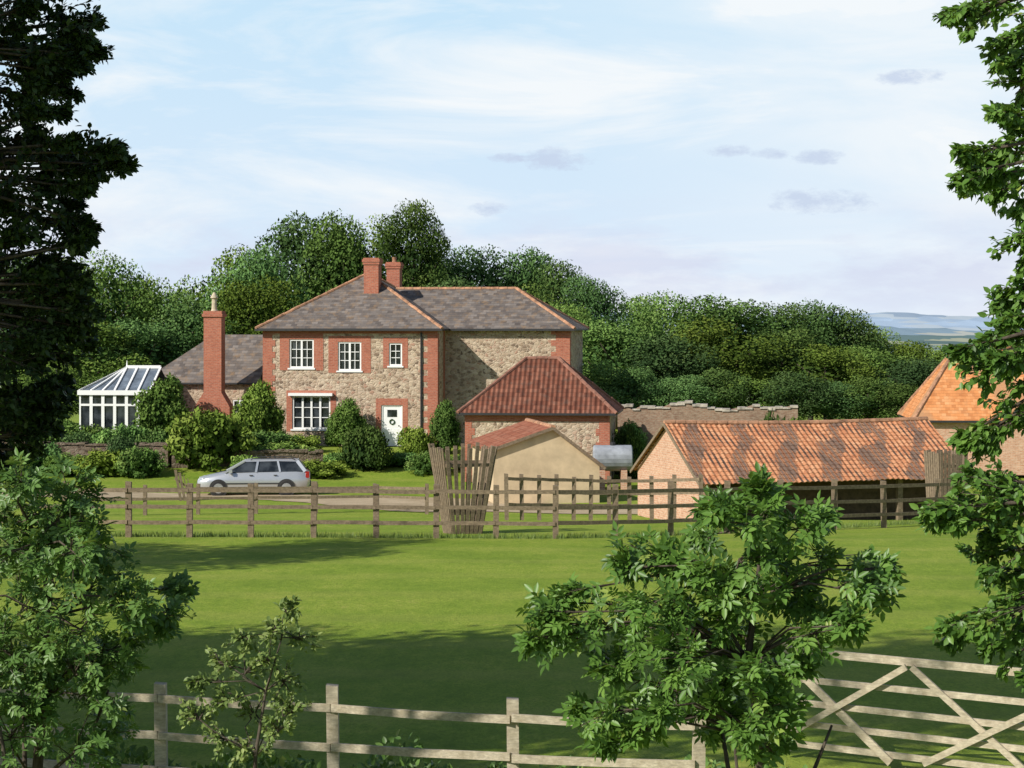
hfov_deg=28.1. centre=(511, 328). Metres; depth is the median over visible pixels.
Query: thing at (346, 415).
shrub
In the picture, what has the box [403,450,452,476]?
shrub
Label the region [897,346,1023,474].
barn
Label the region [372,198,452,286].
tree
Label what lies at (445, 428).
shrub
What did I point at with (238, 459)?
shrub
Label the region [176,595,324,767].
sapling
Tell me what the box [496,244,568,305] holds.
tree
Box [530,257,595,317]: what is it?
tree
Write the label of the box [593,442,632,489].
storage tank
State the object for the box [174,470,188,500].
garden gate
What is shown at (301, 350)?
window
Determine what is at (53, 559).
leafy bush
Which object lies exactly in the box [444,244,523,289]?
tree
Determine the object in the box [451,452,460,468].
shrub
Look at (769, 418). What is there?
shrub
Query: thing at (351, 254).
tree
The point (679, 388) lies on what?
tree
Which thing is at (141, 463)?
shrub
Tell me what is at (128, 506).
wooden fence
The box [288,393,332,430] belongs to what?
window
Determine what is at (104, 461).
shrub
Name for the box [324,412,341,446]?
shrub
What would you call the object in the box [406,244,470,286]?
tree
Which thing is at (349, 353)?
window
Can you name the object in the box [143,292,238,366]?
tree
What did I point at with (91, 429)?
shrub
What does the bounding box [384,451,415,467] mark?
shrub
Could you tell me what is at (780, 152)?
sky
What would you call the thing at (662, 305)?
tree
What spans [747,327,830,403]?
tree
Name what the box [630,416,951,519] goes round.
brick barn
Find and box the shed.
[466,418,605,502]
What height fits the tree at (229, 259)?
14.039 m
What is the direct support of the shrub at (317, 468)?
on the ground at (416, 623)
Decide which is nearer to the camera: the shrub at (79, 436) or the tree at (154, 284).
the shrub at (79, 436)
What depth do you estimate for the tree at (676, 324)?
137.39 m
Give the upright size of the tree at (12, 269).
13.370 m
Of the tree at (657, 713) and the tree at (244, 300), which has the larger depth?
the tree at (244, 300)
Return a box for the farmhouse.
[255,257,589,445]
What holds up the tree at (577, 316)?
on the ground at (416, 623)
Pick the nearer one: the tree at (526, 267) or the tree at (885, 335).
the tree at (526, 267)
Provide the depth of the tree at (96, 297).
160.15 m
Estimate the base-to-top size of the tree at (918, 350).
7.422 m
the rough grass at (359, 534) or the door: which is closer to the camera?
the rough grass at (359, 534)
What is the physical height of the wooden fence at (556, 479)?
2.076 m
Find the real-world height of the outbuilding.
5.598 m
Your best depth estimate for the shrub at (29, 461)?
94.08 m
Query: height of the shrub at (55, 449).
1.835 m
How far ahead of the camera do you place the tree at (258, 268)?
139.25 m
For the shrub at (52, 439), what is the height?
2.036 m
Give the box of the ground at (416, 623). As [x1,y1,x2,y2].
[0,345,1023,767]
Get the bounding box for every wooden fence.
[0,682,705,767]
[1,478,994,538]
[76,483,428,514]
[504,473,702,519]
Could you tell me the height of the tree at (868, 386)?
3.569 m
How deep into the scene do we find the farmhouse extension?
106.60 m
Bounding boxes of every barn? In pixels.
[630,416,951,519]
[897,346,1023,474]
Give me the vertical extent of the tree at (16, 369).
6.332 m
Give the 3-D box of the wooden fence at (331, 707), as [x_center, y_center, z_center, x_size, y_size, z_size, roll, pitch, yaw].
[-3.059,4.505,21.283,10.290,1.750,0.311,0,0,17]
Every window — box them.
[233,400,242,412]
[288,339,314,369]
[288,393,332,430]
[336,342,362,371]
[387,343,403,366]
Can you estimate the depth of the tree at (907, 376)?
117.18 m
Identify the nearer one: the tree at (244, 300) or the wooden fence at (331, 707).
the wooden fence at (331, 707)
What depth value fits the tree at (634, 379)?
109.20 m
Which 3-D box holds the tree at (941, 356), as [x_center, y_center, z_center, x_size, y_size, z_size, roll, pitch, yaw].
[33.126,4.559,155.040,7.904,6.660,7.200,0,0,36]
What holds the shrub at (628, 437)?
on the ground at (416, 623)
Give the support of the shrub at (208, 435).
on the ground at (416, 623)
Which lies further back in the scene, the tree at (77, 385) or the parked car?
the tree at (77, 385)
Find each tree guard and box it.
[428,442,497,533]
[924,449,967,505]
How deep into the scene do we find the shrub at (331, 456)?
96.50 m
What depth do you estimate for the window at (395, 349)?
104.32 m
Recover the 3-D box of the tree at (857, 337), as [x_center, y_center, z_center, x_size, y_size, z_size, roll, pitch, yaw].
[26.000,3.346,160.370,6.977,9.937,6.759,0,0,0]
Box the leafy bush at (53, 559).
[0,446,199,767]
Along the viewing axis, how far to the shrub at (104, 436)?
97.46 m
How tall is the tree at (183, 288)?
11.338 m
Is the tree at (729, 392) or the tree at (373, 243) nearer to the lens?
the tree at (729, 392)
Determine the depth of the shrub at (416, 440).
99.52 m
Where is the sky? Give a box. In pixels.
[0,0,1023,317]
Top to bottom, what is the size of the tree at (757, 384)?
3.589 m
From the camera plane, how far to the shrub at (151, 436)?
97.50 m
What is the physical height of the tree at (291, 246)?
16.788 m
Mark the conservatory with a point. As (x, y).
(105, 402)
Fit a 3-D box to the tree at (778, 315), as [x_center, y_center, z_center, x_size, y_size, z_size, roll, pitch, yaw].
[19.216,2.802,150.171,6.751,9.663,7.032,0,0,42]
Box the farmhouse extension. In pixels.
[154,292,262,417]
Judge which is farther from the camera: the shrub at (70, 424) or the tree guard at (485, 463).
the shrub at (70, 424)
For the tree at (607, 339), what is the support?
on the ground at (416, 623)
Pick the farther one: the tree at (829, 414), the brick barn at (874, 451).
the tree at (829, 414)
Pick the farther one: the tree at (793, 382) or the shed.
the tree at (793, 382)
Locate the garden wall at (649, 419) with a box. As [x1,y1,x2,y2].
[618,400,797,444]
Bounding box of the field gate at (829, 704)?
[782,639,1023,767]
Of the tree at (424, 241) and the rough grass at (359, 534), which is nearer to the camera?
the rough grass at (359, 534)
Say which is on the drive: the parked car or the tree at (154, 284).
the parked car
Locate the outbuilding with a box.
[456,356,623,481]
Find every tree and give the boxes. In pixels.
[0,0,142,484]
[0,253,53,370]
[0,331,90,388]
[5,361,97,418]
[7,251,122,316]
[17,321,152,386]
[51,249,169,371]
[83,317,198,373]
[98,273,184,355]
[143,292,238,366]
[152,286,200,363]
[168,243,252,335]
[199,244,309,333]
[200,273,300,334]
[249,209,348,305]
[286,208,385,305]
[351,213,420,280]
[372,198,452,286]
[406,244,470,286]
[426,274,478,286]
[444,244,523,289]
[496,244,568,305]
[511,461,909,767]
[514,281,553,304]
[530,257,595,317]
[550,299,620,371]
[559,273,634,354]
[580,317,670,429]
[581,359,637,423]
[597,366,676,407]
[601,293,670,403]
[617,332,726,395]
[621,290,695,337]
[629,373,722,407]
[651,315,796,403]
[663,293,813,400]
[665,312,719,343]
[681,367,755,408]
[717,376,805,415]
[739,301,828,399]
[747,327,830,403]
[755,371,839,419]
[771,343,889,419]
[776,299,850,419]
[799,381,882,419]
[808,308,890,414]
[826,375,914,418]
[834,344,924,411]
[851,323,911,358]
[866,357,941,405]
[870,383,920,417]
[884,339,939,365]
[909,0,1023,692]
[911,345,945,368]
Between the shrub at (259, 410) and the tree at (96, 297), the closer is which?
the shrub at (259, 410)
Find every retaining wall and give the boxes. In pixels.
[2,441,170,467]
[171,449,322,467]
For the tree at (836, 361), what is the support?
on the ground at (416, 623)
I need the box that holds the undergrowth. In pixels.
[30,729,807,767]
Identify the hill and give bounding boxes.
[600,312,999,330]
[667,322,1021,335]
[725,335,976,344]
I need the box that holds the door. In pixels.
[381,405,401,445]
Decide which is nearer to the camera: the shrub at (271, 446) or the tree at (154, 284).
the shrub at (271, 446)
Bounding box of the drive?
[2,492,637,513]
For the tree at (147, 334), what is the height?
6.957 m
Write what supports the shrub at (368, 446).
on the ground at (416, 623)
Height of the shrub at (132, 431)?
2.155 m
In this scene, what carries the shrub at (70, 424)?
on the ground at (416, 623)
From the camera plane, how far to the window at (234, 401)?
106.63 m
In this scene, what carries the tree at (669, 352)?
on the ground at (416, 623)
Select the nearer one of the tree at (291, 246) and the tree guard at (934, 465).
the tree guard at (934, 465)
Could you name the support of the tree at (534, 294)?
on the ground at (416, 623)
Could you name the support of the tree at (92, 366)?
on the ground at (416, 623)
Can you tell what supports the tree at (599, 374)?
on the ground at (416, 623)
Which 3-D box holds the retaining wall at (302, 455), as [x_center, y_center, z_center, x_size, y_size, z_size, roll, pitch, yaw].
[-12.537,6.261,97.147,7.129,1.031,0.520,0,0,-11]
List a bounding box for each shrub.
[0,451,36,470]
[27,441,62,467]
[41,452,85,476]
[43,426,76,442]
[56,416,83,433]
[59,429,96,443]
[70,448,128,477]
[74,423,108,434]
[90,428,125,443]
[104,433,139,472]
[107,423,145,442]
[113,445,168,478]
[130,372,190,435]
[135,427,171,458]
[162,406,259,471]
[229,455,259,467]
[230,379,285,435]
[242,429,300,450]
[251,440,318,450]
[289,433,322,449]
[301,458,351,478]
[323,451,351,466]
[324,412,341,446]
[326,396,366,446]
[336,421,394,471]
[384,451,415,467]
[396,425,436,454]
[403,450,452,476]
[429,398,461,453]
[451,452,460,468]
[612,423,641,478]
[620,418,648,451]
[759,408,785,420]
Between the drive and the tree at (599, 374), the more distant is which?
the tree at (599, 374)
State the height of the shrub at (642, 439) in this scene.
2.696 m
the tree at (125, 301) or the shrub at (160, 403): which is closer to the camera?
the shrub at (160, 403)
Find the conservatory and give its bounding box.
[77,362,164,430]
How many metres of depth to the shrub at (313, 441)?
100.60 m
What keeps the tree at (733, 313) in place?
on the ground at (416, 623)
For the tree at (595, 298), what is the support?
on the ground at (416, 623)
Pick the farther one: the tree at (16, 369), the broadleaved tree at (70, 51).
the tree at (16, 369)
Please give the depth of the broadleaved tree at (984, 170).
15.73 m
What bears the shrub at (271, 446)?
on the ground at (416, 623)
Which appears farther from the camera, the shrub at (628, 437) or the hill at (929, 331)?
the hill at (929, 331)
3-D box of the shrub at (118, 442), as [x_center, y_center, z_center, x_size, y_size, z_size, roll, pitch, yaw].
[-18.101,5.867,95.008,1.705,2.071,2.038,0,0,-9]
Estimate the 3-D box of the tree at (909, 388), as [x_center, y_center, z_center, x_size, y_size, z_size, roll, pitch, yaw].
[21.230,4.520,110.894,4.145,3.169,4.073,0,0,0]
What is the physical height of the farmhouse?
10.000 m
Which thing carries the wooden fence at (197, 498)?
on the ground at (416, 623)
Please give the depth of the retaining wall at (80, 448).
96.76 m
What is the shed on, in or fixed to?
on the ground at (416, 623)
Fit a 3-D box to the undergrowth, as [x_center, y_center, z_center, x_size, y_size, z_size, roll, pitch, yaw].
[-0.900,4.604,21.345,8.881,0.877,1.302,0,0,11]
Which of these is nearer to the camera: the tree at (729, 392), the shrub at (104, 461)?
the shrub at (104, 461)
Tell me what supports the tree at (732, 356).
on the ground at (416, 623)
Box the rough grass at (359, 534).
[19,518,922,539]
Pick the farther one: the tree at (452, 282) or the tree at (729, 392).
the tree at (452, 282)
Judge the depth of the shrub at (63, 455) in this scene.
94.16 m
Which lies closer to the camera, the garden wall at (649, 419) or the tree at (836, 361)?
the garden wall at (649, 419)
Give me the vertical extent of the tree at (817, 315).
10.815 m
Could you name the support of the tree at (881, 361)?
on the ground at (416, 623)
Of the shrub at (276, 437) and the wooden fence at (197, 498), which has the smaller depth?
the wooden fence at (197, 498)
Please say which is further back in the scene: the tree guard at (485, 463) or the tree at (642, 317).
the tree at (642, 317)
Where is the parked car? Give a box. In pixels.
[197,456,310,495]
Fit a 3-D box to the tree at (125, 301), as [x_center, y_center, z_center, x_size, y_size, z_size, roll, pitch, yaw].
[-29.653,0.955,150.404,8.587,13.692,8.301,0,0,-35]
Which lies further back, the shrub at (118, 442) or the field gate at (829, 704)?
the shrub at (118, 442)

